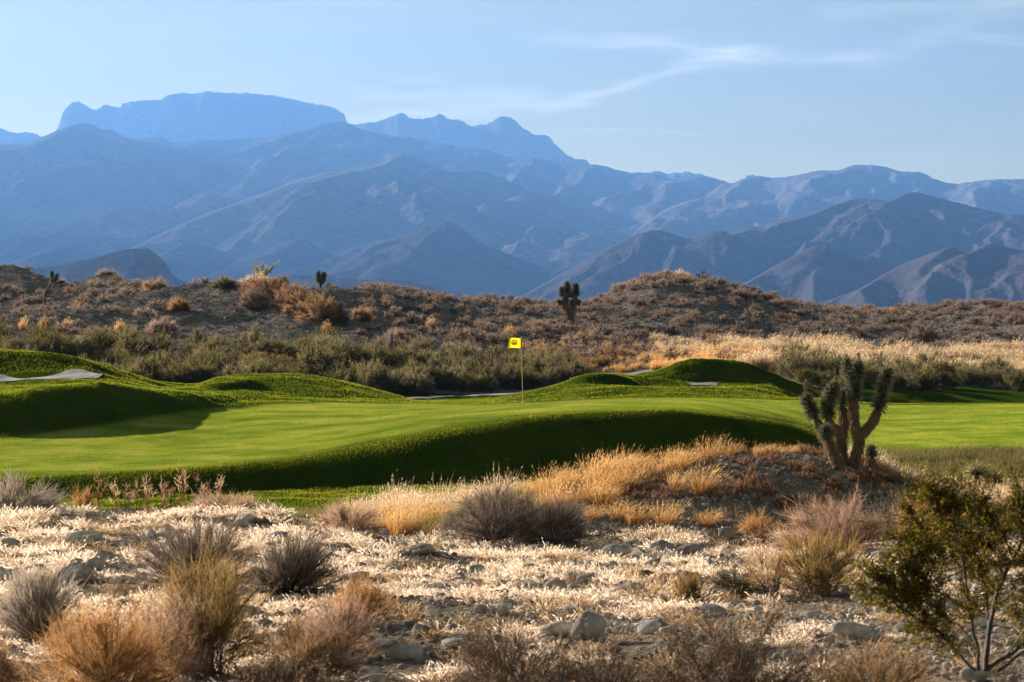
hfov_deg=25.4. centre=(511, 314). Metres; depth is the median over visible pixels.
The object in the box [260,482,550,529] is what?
weeds
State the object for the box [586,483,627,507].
grass clump
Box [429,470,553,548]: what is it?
dry shrub
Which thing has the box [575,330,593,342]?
scrub bush
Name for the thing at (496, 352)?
bank shrub
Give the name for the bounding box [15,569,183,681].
broom bush
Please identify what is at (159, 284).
ridge shrub
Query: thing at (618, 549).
rock
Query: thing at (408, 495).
grass clump
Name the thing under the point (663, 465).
grass clump
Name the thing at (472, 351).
bank shrub
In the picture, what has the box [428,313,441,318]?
scrub bush
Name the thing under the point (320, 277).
joshua tree
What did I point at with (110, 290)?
scrub bush
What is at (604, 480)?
grass clump
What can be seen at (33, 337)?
bank shrub
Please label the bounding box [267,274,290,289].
ridge shrub
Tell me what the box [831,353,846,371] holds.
bank shrub
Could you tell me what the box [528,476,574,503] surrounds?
grass clump
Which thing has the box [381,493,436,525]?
grass clump
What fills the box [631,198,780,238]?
mountain ridge
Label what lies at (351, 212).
mountain ridge
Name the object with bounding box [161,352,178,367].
bank shrub
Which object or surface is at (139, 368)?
bank shrub
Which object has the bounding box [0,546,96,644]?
dry shrub
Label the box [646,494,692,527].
grass clump
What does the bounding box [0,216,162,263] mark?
hills
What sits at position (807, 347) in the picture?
bank shrub
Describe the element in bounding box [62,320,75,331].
scrub bush
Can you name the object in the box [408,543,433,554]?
rock
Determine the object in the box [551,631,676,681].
brown bush
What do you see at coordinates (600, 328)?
scrub bush
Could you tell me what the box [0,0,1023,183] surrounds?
sky
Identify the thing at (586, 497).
grass clump
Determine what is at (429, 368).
bank shrub
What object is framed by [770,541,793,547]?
rock
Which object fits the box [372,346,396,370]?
bank shrub
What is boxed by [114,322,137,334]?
scrub bush
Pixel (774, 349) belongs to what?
bank shrub
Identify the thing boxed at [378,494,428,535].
grass clump
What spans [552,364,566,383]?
bank shrub
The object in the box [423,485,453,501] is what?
grass clump
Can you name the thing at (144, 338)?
bank shrub
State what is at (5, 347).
bank shrub
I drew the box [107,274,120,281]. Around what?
scrub bush
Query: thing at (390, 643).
rock
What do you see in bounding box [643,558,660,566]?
rock
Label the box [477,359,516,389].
bank shrub
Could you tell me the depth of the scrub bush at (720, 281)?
178.86 m
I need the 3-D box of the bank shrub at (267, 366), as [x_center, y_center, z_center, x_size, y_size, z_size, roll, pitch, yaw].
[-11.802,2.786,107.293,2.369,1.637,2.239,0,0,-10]
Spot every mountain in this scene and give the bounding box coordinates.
[0,128,41,143]
[57,91,348,142]
[350,113,755,181]
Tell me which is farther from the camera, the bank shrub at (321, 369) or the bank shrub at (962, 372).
the bank shrub at (962, 372)
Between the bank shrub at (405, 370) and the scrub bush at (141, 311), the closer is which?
the bank shrub at (405, 370)
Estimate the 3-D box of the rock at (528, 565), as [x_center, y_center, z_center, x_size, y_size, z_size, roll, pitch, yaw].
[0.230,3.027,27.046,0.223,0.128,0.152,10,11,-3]
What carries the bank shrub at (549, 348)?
on the desert hills at (219, 319)
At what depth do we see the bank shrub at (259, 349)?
117.30 m
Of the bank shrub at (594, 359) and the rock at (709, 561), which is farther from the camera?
the bank shrub at (594, 359)
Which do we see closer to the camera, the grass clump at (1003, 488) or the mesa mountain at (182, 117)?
the grass clump at (1003, 488)
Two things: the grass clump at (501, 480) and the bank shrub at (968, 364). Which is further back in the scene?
the bank shrub at (968, 364)
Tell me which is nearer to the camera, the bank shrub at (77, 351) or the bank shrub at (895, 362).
the bank shrub at (77, 351)
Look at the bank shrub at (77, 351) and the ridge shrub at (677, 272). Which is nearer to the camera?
the bank shrub at (77, 351)
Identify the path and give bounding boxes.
[406,370,653,398]
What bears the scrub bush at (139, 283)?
on the desert hills at (219, 319)
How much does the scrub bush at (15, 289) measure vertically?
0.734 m
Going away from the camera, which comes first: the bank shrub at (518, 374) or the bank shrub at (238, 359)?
the bank shrub at (238, 359)
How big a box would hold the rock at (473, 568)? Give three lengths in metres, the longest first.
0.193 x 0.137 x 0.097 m
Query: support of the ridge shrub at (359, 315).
on the desert hills at (219, 319)
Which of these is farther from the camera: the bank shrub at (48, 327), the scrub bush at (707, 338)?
the scrub bush at (707, 338)
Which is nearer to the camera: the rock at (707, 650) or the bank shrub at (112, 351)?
the rock at (707, 650)
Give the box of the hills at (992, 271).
[813,244,1023,306]
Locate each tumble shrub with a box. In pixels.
[756,476,897,551]
[860,487,927,541]
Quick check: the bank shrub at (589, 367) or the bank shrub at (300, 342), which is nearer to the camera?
the bank shrub at (300, 342)
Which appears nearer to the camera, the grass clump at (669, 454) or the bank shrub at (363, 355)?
the grass clump at (669, 454)
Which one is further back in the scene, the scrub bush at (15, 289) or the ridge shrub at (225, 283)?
the scrub bush at (15, 289)
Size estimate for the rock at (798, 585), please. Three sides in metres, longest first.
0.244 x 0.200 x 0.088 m
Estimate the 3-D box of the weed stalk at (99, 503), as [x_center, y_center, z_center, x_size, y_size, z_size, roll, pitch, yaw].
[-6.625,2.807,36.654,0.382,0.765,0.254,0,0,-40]
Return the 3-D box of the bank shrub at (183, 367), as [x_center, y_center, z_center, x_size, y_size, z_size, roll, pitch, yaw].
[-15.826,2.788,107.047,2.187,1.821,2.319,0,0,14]
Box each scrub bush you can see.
[0,311,11,321]
[8,284,24,293]
[12,303,30,311]
[31,293,51,301]
[41,316,56,324]
[53,322,71,332]
[62,286,75,292]
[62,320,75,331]
[70,325,82,334]
[73,295,95,303]
[85,280,99,288]
[86,279,103,288]
[92,278,108,287]
[102,304,120,312]
[106,286,121,293]
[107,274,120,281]
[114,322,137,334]
[129,277,144,285]
[129,280,142,286]
[132,307,157,316]
[147,298,168,306]
[383,305,406,316]
[383,336,405,348]
[403,310,423,323]
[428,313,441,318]
[450,327,471,339]
[466,327,487,335]
[477,323,489,330]
[483,316,498,322]
[500,333,513,341]
[512,327,528,335]
[525,325,549,335]
[527,320,544,327]
[529,320,547,329]
[549,321,572,329]
[549,334,560,340]
[555,329,565,335]
[560,333,577,342]
[561,335,582,344]
[564,340,585,348]
[567,347,600,358]
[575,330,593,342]
[575,343,590,352]
[584,326,608,340]
[588,318,616,332]
[593,340,614,354]
[598,344,620,358]
[600,326,616,334]
[608,332,627,339]
[625,281,642,290]
[626,278,641,285]
[631,340,658,352]
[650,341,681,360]
[656,336,677,345]
[658,276,672,284]
[661,270,676,279]
[669,349,683,360]
[694,331,710,339]
[696,324,724,335]
[698,336,715,347]
[699,333,715,339]
[701,336,723,346]
[712,276,728,285]
[714,345,740,357]
[718,350,735,358]
[722,278,745,289]
[728,320,748,335]
[740,327,759,338]
[760,294,775,301]
[767,289,780,298]
[778,327,794,337]
[779,297,793,305]
[842,304,854,311]
[860,303,874,312]
[865,308,878,315]
[871,307,888,315]
[885,308,900,313]
[885,332,913,343]
[890,302,911,310]
[903,298,918,307]
[928,304,942,310]
[928,337,948,349]
[940,298,952,306]
[951,303,969,308]
[972,307,983,315]
[1000,302,1016,310]
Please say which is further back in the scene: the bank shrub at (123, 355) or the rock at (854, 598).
the bank shrub at (123, 355)
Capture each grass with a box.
[0,499,1023,681]
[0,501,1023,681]
[522,338,682,371]
[648,329,1023,373]
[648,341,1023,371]
[847,444,1021,514]
[849,440,1023,493]
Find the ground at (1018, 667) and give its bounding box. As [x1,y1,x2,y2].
[0,453,1023,681]
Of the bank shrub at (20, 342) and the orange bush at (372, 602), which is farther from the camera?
the bank shrub at (20, 342)
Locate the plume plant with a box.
[251,260,278,276]
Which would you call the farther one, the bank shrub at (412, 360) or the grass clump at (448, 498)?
the bank shrub at (412, 360)
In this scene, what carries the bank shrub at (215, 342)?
on the desert hills at (219, 319)
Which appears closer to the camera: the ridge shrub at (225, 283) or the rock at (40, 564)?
the rock at (40, 564)
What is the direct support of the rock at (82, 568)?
on the ground at (1018, 667)
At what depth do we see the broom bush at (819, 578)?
22.46 m
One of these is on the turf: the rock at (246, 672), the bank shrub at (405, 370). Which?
the bank shrub at (405, 370)
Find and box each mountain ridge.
[0,123,315,246]
[129,121,1023,222]
[131,156,644,278]
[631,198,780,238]
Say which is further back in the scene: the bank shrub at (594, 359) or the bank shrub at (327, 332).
the bank shrub at (594, 359)
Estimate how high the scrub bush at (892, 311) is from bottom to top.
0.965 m
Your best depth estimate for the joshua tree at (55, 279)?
146.95 m
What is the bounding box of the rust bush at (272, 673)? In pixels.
[224,645,333,681]
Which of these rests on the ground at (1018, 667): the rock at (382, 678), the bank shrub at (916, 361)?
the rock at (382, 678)
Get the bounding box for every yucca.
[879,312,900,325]
[960,459,1007,490]
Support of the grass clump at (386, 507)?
on the ground at (1018, 667)
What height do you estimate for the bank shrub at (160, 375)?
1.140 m
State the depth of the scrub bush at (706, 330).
149.30 m
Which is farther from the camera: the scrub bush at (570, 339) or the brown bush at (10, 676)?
the scrub bush at (570, 339)
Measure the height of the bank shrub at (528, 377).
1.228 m
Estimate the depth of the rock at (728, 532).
35.13 m
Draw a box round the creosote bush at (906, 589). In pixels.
[837,457,1023,671]
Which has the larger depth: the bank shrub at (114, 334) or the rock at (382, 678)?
the bank shrub at (114, 334)
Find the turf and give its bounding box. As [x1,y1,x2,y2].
[0,350,1023,511]
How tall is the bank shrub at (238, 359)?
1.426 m
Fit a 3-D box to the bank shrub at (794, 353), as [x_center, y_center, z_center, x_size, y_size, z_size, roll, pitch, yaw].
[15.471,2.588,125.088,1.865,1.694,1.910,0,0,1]
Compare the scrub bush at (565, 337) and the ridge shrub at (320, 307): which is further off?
the scrub bush at (565, 337)
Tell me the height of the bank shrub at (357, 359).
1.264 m
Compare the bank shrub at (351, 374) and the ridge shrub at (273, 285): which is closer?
the bank shrub at (351, 374)
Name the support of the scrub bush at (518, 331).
on the desert hills at (219, 319)
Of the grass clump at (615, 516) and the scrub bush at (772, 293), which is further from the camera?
the scrub bush at (772, 293)
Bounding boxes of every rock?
[0,569,16,580]
[0,631,23,639]
[1,538,19,548]
[25,563,47,571]
[41,521,53,526]
[46,549,61,555]
[56,562,95,581]
[60,516,72,521]
[63,530,102,546]
[71,558,83,563]
[72,585,87,591]
[83,588,99,597]
[85,511,99,516]
[86,557,105,569]
[96,550,113,560]
[109,510,122,514]
[119,599,137,608]
[120,527,132,533]
[146,529,155,537]
[233,519,248,527]
[235,604,263,616]
[238,667,268,681]
[242,514,253,521]
[269,531,287,540]
[276,596,286,601]
[331,534,344,540]
[345,548,355,554]
[349,571,369,581]
[356,674,385,681]
[358,666,384,675]
[369,638,395,650]
[377,567,389,574]
[385,562,402,569]
[387,644,423,660]
[392,541,407,547]
[392,637,407,644]
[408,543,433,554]
[412,624,423,635]
[422,645,439,656]
[424,605,437,616]
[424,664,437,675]
[441,637,464,646]
[451,582,469,591]
[469,564,484,573]
[474,540,484,546]
[495,603,511,608]
[519,581,538,588]
[522,563,539,570]
[531,544,548,551]
[540,620,572,635]
[545,579,565,591]
[563,605,589,614]
[564,571,577,580]
[567,583,575,589]
[570,610,606,640]
[576,572,595,582]
[599,586,609,591]
[600,544,631,557]
[616,582,646,591]
[618,602,631,608]
[619,563,633,567]
[637,619,659,633]
[638,570,655,579]
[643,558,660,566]
[649,540,674,552]
[656,618,667,626]
[658,573,670,579]
[659,561,673,567]
[673,543,702,554]
[681,571,695,583]
[687,612,702,618]
[698,647,714,656]
[699,603,725,616]
[706,559,713,564]
[718,527,740,539]
[721,546,735,552]
[735,558,744,566]
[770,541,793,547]
[787,580,805,587]
[804,610,825,618]
[813,595,824,601]
[831,584,846,591]
[831,621,870,638]
[850,594,866,602]
[871,551,886,557]
[893,622,912,631]
[952,576,970,583]
[960,666,990,681]
[968,612,994,626]
[990,642,1000,650]
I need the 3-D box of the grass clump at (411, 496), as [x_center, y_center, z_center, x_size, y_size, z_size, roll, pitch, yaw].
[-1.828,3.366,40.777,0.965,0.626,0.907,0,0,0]
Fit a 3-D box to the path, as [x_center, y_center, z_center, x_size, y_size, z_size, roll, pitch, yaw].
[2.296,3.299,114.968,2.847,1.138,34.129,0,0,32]
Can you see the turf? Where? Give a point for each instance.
(962, 395)
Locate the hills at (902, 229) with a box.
[698,192,1023,267]
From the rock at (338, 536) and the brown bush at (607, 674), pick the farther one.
the rock at (338, 536)
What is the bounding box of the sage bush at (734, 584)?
[704,559,763,597]
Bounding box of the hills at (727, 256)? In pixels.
[521,230,775,301]
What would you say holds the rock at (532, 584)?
on the ground at (1018, 667)
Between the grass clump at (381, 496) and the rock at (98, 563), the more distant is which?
the grass clump at (381, 496)
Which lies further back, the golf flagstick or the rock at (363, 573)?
the golf flagstick
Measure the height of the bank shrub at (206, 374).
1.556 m
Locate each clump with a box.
[18,315,28,329]
[21,322,44,335]
[114,319,124,332]
[321,322,330,332]
[340,495,384,510]
[345,490,382,508]
[345,491,377,509]
[348,497,394,517]
[351,498,383,517]
[353,496,392,511]
[364,489,406,503]
[366,508,404,530]
[367,495,410,519]
[371,494,412,510]
[376,485,402,503]
[376,500,432,517]
[377,474,419,496]
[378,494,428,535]
[379,482,426,501]
[379,509,423,526]
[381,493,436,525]
[383,496,428,513]
[387,487,430,503]
[387,487,435,505]
[387,506,434,536]
[400,495,445,509]
[401,484,436,515]
[408,488,437,504]
[411,491,453,509]
[414,521,444,535]
[418,498,453,513]
[418,501,454,518]
[422,503,457,520]
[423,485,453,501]
[423,486,455,504]
[425,473,461,501]
[425,497,466,513]
[426,316,435,326]
[426,490,467,509]
[449,484,481,497]
[450,479,493,504]
[452,485,482,506]
[477,459,521,494]
[489,475,527,500]
[509,486,542,501]
[518,476,542,494]
[526,471,558,495]
[528,474,559,492]
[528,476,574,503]
[530,488,565,512]
[532,458,581,492]
[541,474,599,509]
[548,470,578,492]
[551,464,584,480]
[551,465,591,490]
[553,472,583,489]
[572,479,607,503]
[573,473,600,489]
[576,448,630,482]
[576,463,630,491]
[576,472,624,501]
[577,448,629,476]
[580,459,618,487]
[581,501,616,520]
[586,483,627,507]
[592,457,628,477]
[592,470,632,489]
[592,488,621,503]
[595,462,645,496]
[595,482,617,498]
[599,443,644,468]
[600,453,647,472]
[604,495,645,520]
[605,465,640,492]
[607,467,646,488]
[616,457,640,468]
[618,499,665,525]
[619,456,654,474]
[628,449,663,468]
[628,455,654,467]
[632,458,668,477]
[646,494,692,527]
[650,453,678,472]
[655,445,695,464]
[661,441,701,472]
[663,467,690,489]
[664,445,694,466]
[681,458,731,495]
[694,429,728,457]
[694,506,732,527]
[722,437,745,455]
[753,442,770,456]
[765,442,788,454]
[782,445,798,452]
[985,479,1023,493]
[985,483,1022,500]
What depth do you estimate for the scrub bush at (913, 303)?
186.89 m
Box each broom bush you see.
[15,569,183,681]
[128,524,304,681]
[667,565,712,603]
[739,517,880,598]
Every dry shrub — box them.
[0,466,73,510]
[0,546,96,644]
[124,495,261,588]
[243,519,351,598]
[282,585,393,657]
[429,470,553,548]
[502,483,604,549]
[735,536,795,597]
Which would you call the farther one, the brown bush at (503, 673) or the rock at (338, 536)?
the rock at (338, 536)
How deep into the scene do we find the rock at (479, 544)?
33.83 m
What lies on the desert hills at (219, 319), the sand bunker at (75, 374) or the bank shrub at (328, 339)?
the bank shrub at (328, 339)
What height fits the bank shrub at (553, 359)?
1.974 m
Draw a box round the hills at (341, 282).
[271,275,500,298]
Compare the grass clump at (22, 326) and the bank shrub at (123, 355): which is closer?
the bank shrub at (123, 355)
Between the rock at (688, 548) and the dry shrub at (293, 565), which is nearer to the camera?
the dry shrub at (293, 565)
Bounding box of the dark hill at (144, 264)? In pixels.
[25,248,186,287]
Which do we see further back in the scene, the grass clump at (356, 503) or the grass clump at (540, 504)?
the grass clump at (356, 503)
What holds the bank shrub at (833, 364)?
on the desert hills at (219, 319)
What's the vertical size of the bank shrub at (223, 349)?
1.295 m
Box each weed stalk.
[93,467,109,510]
[104,476,119,507]
[121,482,134,509]
[130,474,148,510]
[141,476,157,508]
[159,479,172,508]
[162,479,179,508]
[173,460,188,506]
[191,475,208,504]
[197,482,212,498]
[214,474,229,503]
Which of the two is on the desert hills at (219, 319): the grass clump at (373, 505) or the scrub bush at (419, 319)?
the scrub bush at (419, 319)
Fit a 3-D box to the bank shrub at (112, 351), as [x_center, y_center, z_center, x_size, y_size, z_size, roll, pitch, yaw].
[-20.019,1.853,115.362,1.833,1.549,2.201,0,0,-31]
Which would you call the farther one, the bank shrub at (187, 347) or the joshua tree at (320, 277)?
the joshua tree at (320, 277)
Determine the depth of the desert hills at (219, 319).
148.82 m
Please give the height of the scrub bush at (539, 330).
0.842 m
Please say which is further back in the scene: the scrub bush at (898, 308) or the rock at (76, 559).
the scrub bush at (898, 308)
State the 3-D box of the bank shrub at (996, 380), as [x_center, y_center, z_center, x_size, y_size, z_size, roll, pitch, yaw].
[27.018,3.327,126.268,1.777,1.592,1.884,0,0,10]
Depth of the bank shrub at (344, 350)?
115.58 m
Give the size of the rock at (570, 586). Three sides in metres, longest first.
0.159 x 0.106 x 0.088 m
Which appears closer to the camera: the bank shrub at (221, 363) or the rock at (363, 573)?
the rock at (363, 573)
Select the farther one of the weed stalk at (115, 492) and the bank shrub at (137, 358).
the bank shrub at (137, 358)
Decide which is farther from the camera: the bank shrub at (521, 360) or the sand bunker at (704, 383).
the bank shrub at (521, 360)
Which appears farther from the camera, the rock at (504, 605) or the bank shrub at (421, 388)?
the bank shrub at (421, 388)
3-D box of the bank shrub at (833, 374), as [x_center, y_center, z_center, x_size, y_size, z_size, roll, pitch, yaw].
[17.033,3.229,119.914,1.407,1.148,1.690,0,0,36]
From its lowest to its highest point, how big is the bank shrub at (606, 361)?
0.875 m
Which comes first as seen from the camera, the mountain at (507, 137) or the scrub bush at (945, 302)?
the scrub bush at (945, 302)
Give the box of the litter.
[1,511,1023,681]
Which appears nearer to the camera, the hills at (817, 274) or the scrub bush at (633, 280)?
the scrub bush at (633, 280)
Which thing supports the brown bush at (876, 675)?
on the ground at (1018, 667)
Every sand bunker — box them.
[0,369,101,380]
[688,382,716,384]
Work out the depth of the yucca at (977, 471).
44.94 m
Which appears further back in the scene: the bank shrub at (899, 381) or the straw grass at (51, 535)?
the bank shrub at (899, 381)
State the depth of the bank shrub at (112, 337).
117.40 m
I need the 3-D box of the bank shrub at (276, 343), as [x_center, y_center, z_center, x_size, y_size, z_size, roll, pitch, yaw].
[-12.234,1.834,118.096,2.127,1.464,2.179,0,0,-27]
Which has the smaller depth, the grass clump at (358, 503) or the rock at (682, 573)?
the rock at (682, 573)
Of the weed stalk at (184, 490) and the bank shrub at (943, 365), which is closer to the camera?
the weed stalk at (184, 490)
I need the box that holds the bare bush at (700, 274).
[694,269,710,277]
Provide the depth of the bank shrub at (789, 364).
121.98 m
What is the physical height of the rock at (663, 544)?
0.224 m
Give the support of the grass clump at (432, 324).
on the desert hills at (219, 319)
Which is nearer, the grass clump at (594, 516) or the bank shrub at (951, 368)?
the grass clump at (594, 516)
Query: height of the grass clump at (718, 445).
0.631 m
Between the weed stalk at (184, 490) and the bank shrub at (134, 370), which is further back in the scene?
the bank shrub at (134, 370)
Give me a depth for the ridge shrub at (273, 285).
142.33 m
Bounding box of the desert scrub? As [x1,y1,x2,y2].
[0,264,1023,363]
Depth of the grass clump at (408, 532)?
35.56 m
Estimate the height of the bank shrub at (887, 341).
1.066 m
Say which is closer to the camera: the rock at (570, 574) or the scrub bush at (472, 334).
the rock at (570, 574)
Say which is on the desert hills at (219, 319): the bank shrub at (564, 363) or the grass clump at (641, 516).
the bank shrub at (564, 363)
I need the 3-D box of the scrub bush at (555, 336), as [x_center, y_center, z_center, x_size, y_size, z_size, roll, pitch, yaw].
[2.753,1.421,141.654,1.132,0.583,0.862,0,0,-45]
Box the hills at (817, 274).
[737,246,894,303]
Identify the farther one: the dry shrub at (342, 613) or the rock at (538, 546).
the rock at (538, 546)
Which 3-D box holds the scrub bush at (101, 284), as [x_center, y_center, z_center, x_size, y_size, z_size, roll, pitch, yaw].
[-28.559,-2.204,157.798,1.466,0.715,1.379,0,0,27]
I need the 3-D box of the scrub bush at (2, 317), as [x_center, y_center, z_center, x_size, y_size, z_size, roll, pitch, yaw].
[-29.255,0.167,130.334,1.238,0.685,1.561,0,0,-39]
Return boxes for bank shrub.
[0,313,19,344]
[0,330,18,349]
[0,334,31,350]
[0,336,22,349]
[20,342,37,351]
[21,315,61,345]
[21,322,66,353]
[23,330,49,348]
[41,327,73,353]
[49,334,88,357]
[63,332,94,356]
[63,332,101,359]
[72,335,100,358]
[80,322,112,344]
[80,327,107,352]
[85,349,111,365]
[93,342,105,352]
[100,349,114,359]
[100,351,127,366]
[101,319,142,350]
[101,337,130,362]
[101,339,116,353]
[106,333,130,355]
[108,329,149,359]
[113,348,142,366]
[113,359,125,369]
[115,350,149,375]
[118,328,149,357]
[120,360,154,379]
[123,360,152,379]
[126,349,152,367]
[133,354,168,375]
[138,328,155,353]
[138,354,166,380]
[141,326,179,357]
[146,345,178,369]
[151,365,171,380]
[154,357,193,383]
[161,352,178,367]
[165,365,202,383]
[173,351,207,368]
[178,323,211,351]
[179,338,211,361]
[181,359,214,378]
[183,361,215,383]
[185,348,221,375]
[190,344,213,362]
[190,364,215,382]
[196,333,230,350]
[198,359,218,376]
[200,347,224,366]
[201,338,227,352]
[202,333,226,346]
[204,332,235,350]
[210,351,234,374]
[210,356,246,377]
[212,342,231,360]
[215,355,232,371]
[220,338,257,369]
[225,332,251,353]
[230,324,268,348]
[231,352,257,369]
[232,351,264,374]
[233,357,269,373]
[234,364,259,373]
[235,354,256,370]
[235,357,274,371]
[239,351,264,367]
[242,348,266,360]
[250,336,271,355]
[253,358,282,373]
[254,358,278,370]
[260,337,291,354]
[261,352,279,360]
[269,353,293,371]
[269,354,288,364]
[270,331,289,346]
[270,341,298,361]
[271,356,308,373]
[274,365,300,373]
[282,333,316,355]
[291,334,314,351]
[292,351,324,375]
[294,341,329,373]
[306,346,346,377]
[312,324,346,344]
[313,331,339,356]
[317,329,357,368]
[320,359,365,384]
[321,338,359,361]
[324,338,357,360]
[326,354,351,371]
[344,353,366,371]
[345,359,383,390]
[347,341,362,354]
[348,342,377,369]
[356,355,395,390]
[365,338,392,365]
[369,341,397,358]
[371,357,397,383]
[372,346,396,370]
[378,369,400,392]
[387,365,419,378]
[388,339,421,368]
[388,371,430,395]
[392,355,418,371]
[393,367,423,392]
[393,374,409,392]
[397,371,436,395]
[400,365,435,385]
[402,355,433,387]
[404,332,433,356]
[404,355,432,367]
[406,348,436,369]
[413,341,432,354]
[415,356,446,379]
[423,366,450,389]
[426,354,457,370]
[429,371,456,389]
[430,347,452,366]
[435,363,459,388]
[441,341,459,360]
[444,352,476,365]
[446,338,481,364]
[448,360,474,375]
[450,366,480,392]
[452,358,483,387]
[459,345,480,363]
[461,358,494,379]
[468,375,495,391]
[469,368,499,392]
[470,351,504,370]
[475,342,503,364]
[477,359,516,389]
[495,362,530,389]
[495,365,520,387]
[498,350,523,367]
[503,350,533,368]
[513,364,536,376]
[516,366,545,389]
[521,342,549,363]
[521,368,536,387]
[523,354,553,384]
[536,362,562,385]
[540,351,566,369]
[541,359,560,371]
[545,344,561,351]
[546,347,576,367]
[548,355,576,381]
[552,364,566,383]
[556,366,577,381]
[558,354,579,365]
[559,356,595,381]
[578,355,592,364]
[583,361,598,372]
[590,357,602,366]
[597,354,613,365]
[746,335,765,340]
[769,345,804,374]
[770,343,798,356]
[773,349,809,376]
[780,348,806,360]
[786,352,824,377]
[791,366,826,386]
[792,337,810,352]
[801,347,824,362]
[802,353,835,381]
[810,345,829,355]
[811,369,832,387]
[817,358,840,369]
[822,353,841,374]
[825,368,839,382]
[830,374,846,387]
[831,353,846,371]
[842,352,864,362]
[849,352,879,387]
[863,349,889,362]
[864,358,884,370]
[864,362,879,384]
[867,368,895,387]
[868,354,890,370]
[877,336,897,348]
[887,355,908,365]
[891,369,917,390]
[892,359,920,374]
[893,363,914,384]
[897,357,919,370]
[903,366,929,389]
[905,358,923,370]
[913,368,943,390]
[914,349,940,366]
[916,362,943,384]
[925,357,959,381]
[927,358,956,379]
[935,369,965,388]
[946,356,966,367]
[953,362,987,384]
[960,361,978,371]
[964,356,994,385]
[967,369,993,386]
[978,355,997,369]
[987,354,1011,370]
[987,364,1010,385]
[995,364,1019,386]
[995,364,1023,390]
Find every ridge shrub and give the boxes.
[94,266,117,275]
[137,276,172,290]
[142,315,180,334]
[163,294,192,311]
[206,274,240,289]
[233,271,270,289]
[237,275,289,299]
[237,286,274,310]
[261,277,309,306]
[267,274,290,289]
[281,286,320,315]
[291,289,340,322]
[320,299,353,327]
[348,305,374,322]
[384,327,412,344]
[608,281,626,292]
[651,267,675,277]
[672,268,689,276]
[907,320,941,340]
[1002,309,1023,323]
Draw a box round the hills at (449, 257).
[0,222,551,297]
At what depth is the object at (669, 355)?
132.24 m
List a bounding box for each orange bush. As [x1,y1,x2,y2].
[70,483,96,508]
[328,564,401,623]
[734,504,788,543]
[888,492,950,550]
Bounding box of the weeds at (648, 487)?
[600,441,945,534]
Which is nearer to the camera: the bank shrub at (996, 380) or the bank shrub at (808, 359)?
the bank shrub at (808, 359)
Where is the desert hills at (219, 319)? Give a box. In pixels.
[0,265,1023,393]
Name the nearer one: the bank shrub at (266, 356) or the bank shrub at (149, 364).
the bank shrub at (149, 364)
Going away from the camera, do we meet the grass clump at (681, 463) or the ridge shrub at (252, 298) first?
the grass clump at (681, 463)
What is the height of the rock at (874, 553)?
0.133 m
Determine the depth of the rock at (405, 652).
16.63 m
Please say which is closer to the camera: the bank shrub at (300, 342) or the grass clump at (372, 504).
the grass clump at (372, 504)
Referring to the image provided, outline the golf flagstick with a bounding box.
[508,337,522,401]
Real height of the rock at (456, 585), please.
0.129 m
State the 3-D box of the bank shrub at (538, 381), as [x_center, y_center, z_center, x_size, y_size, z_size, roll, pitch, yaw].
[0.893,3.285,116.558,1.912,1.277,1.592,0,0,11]
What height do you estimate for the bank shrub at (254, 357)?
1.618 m
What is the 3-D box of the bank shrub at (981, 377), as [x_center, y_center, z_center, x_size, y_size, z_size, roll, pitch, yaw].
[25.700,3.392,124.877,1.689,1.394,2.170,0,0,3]
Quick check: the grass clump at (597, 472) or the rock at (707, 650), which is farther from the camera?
the grass clump at (597, 472)
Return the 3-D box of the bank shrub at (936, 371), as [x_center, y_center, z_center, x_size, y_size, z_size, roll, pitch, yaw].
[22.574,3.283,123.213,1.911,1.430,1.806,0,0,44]
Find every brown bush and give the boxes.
[0,637,34,681]
[99,578,226,681]
[175,484,275,510]
[248,600,385,681]
[315,487,389,534]
[432,602,601,681]
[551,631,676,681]
[626,583,844,681]
[795,621,952,681]
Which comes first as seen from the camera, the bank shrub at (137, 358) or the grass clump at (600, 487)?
the grass clump at (600, 487)
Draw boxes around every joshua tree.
[43,270,65,305]
[314,269,330,288]
[556,280,581,322]
[798,352,894,470]
[862,442,878,470]
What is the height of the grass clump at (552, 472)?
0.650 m
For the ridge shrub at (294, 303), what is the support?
on the desert hills at (219, 319)
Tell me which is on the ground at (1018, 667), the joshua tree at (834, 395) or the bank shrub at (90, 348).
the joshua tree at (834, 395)
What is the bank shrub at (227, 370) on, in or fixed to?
on the turf
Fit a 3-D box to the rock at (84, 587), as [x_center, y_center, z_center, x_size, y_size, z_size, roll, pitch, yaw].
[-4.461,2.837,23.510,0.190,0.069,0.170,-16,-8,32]
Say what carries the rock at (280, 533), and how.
on the ground at (1018, 667)
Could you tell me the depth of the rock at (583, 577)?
25.26 m
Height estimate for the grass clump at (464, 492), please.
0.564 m

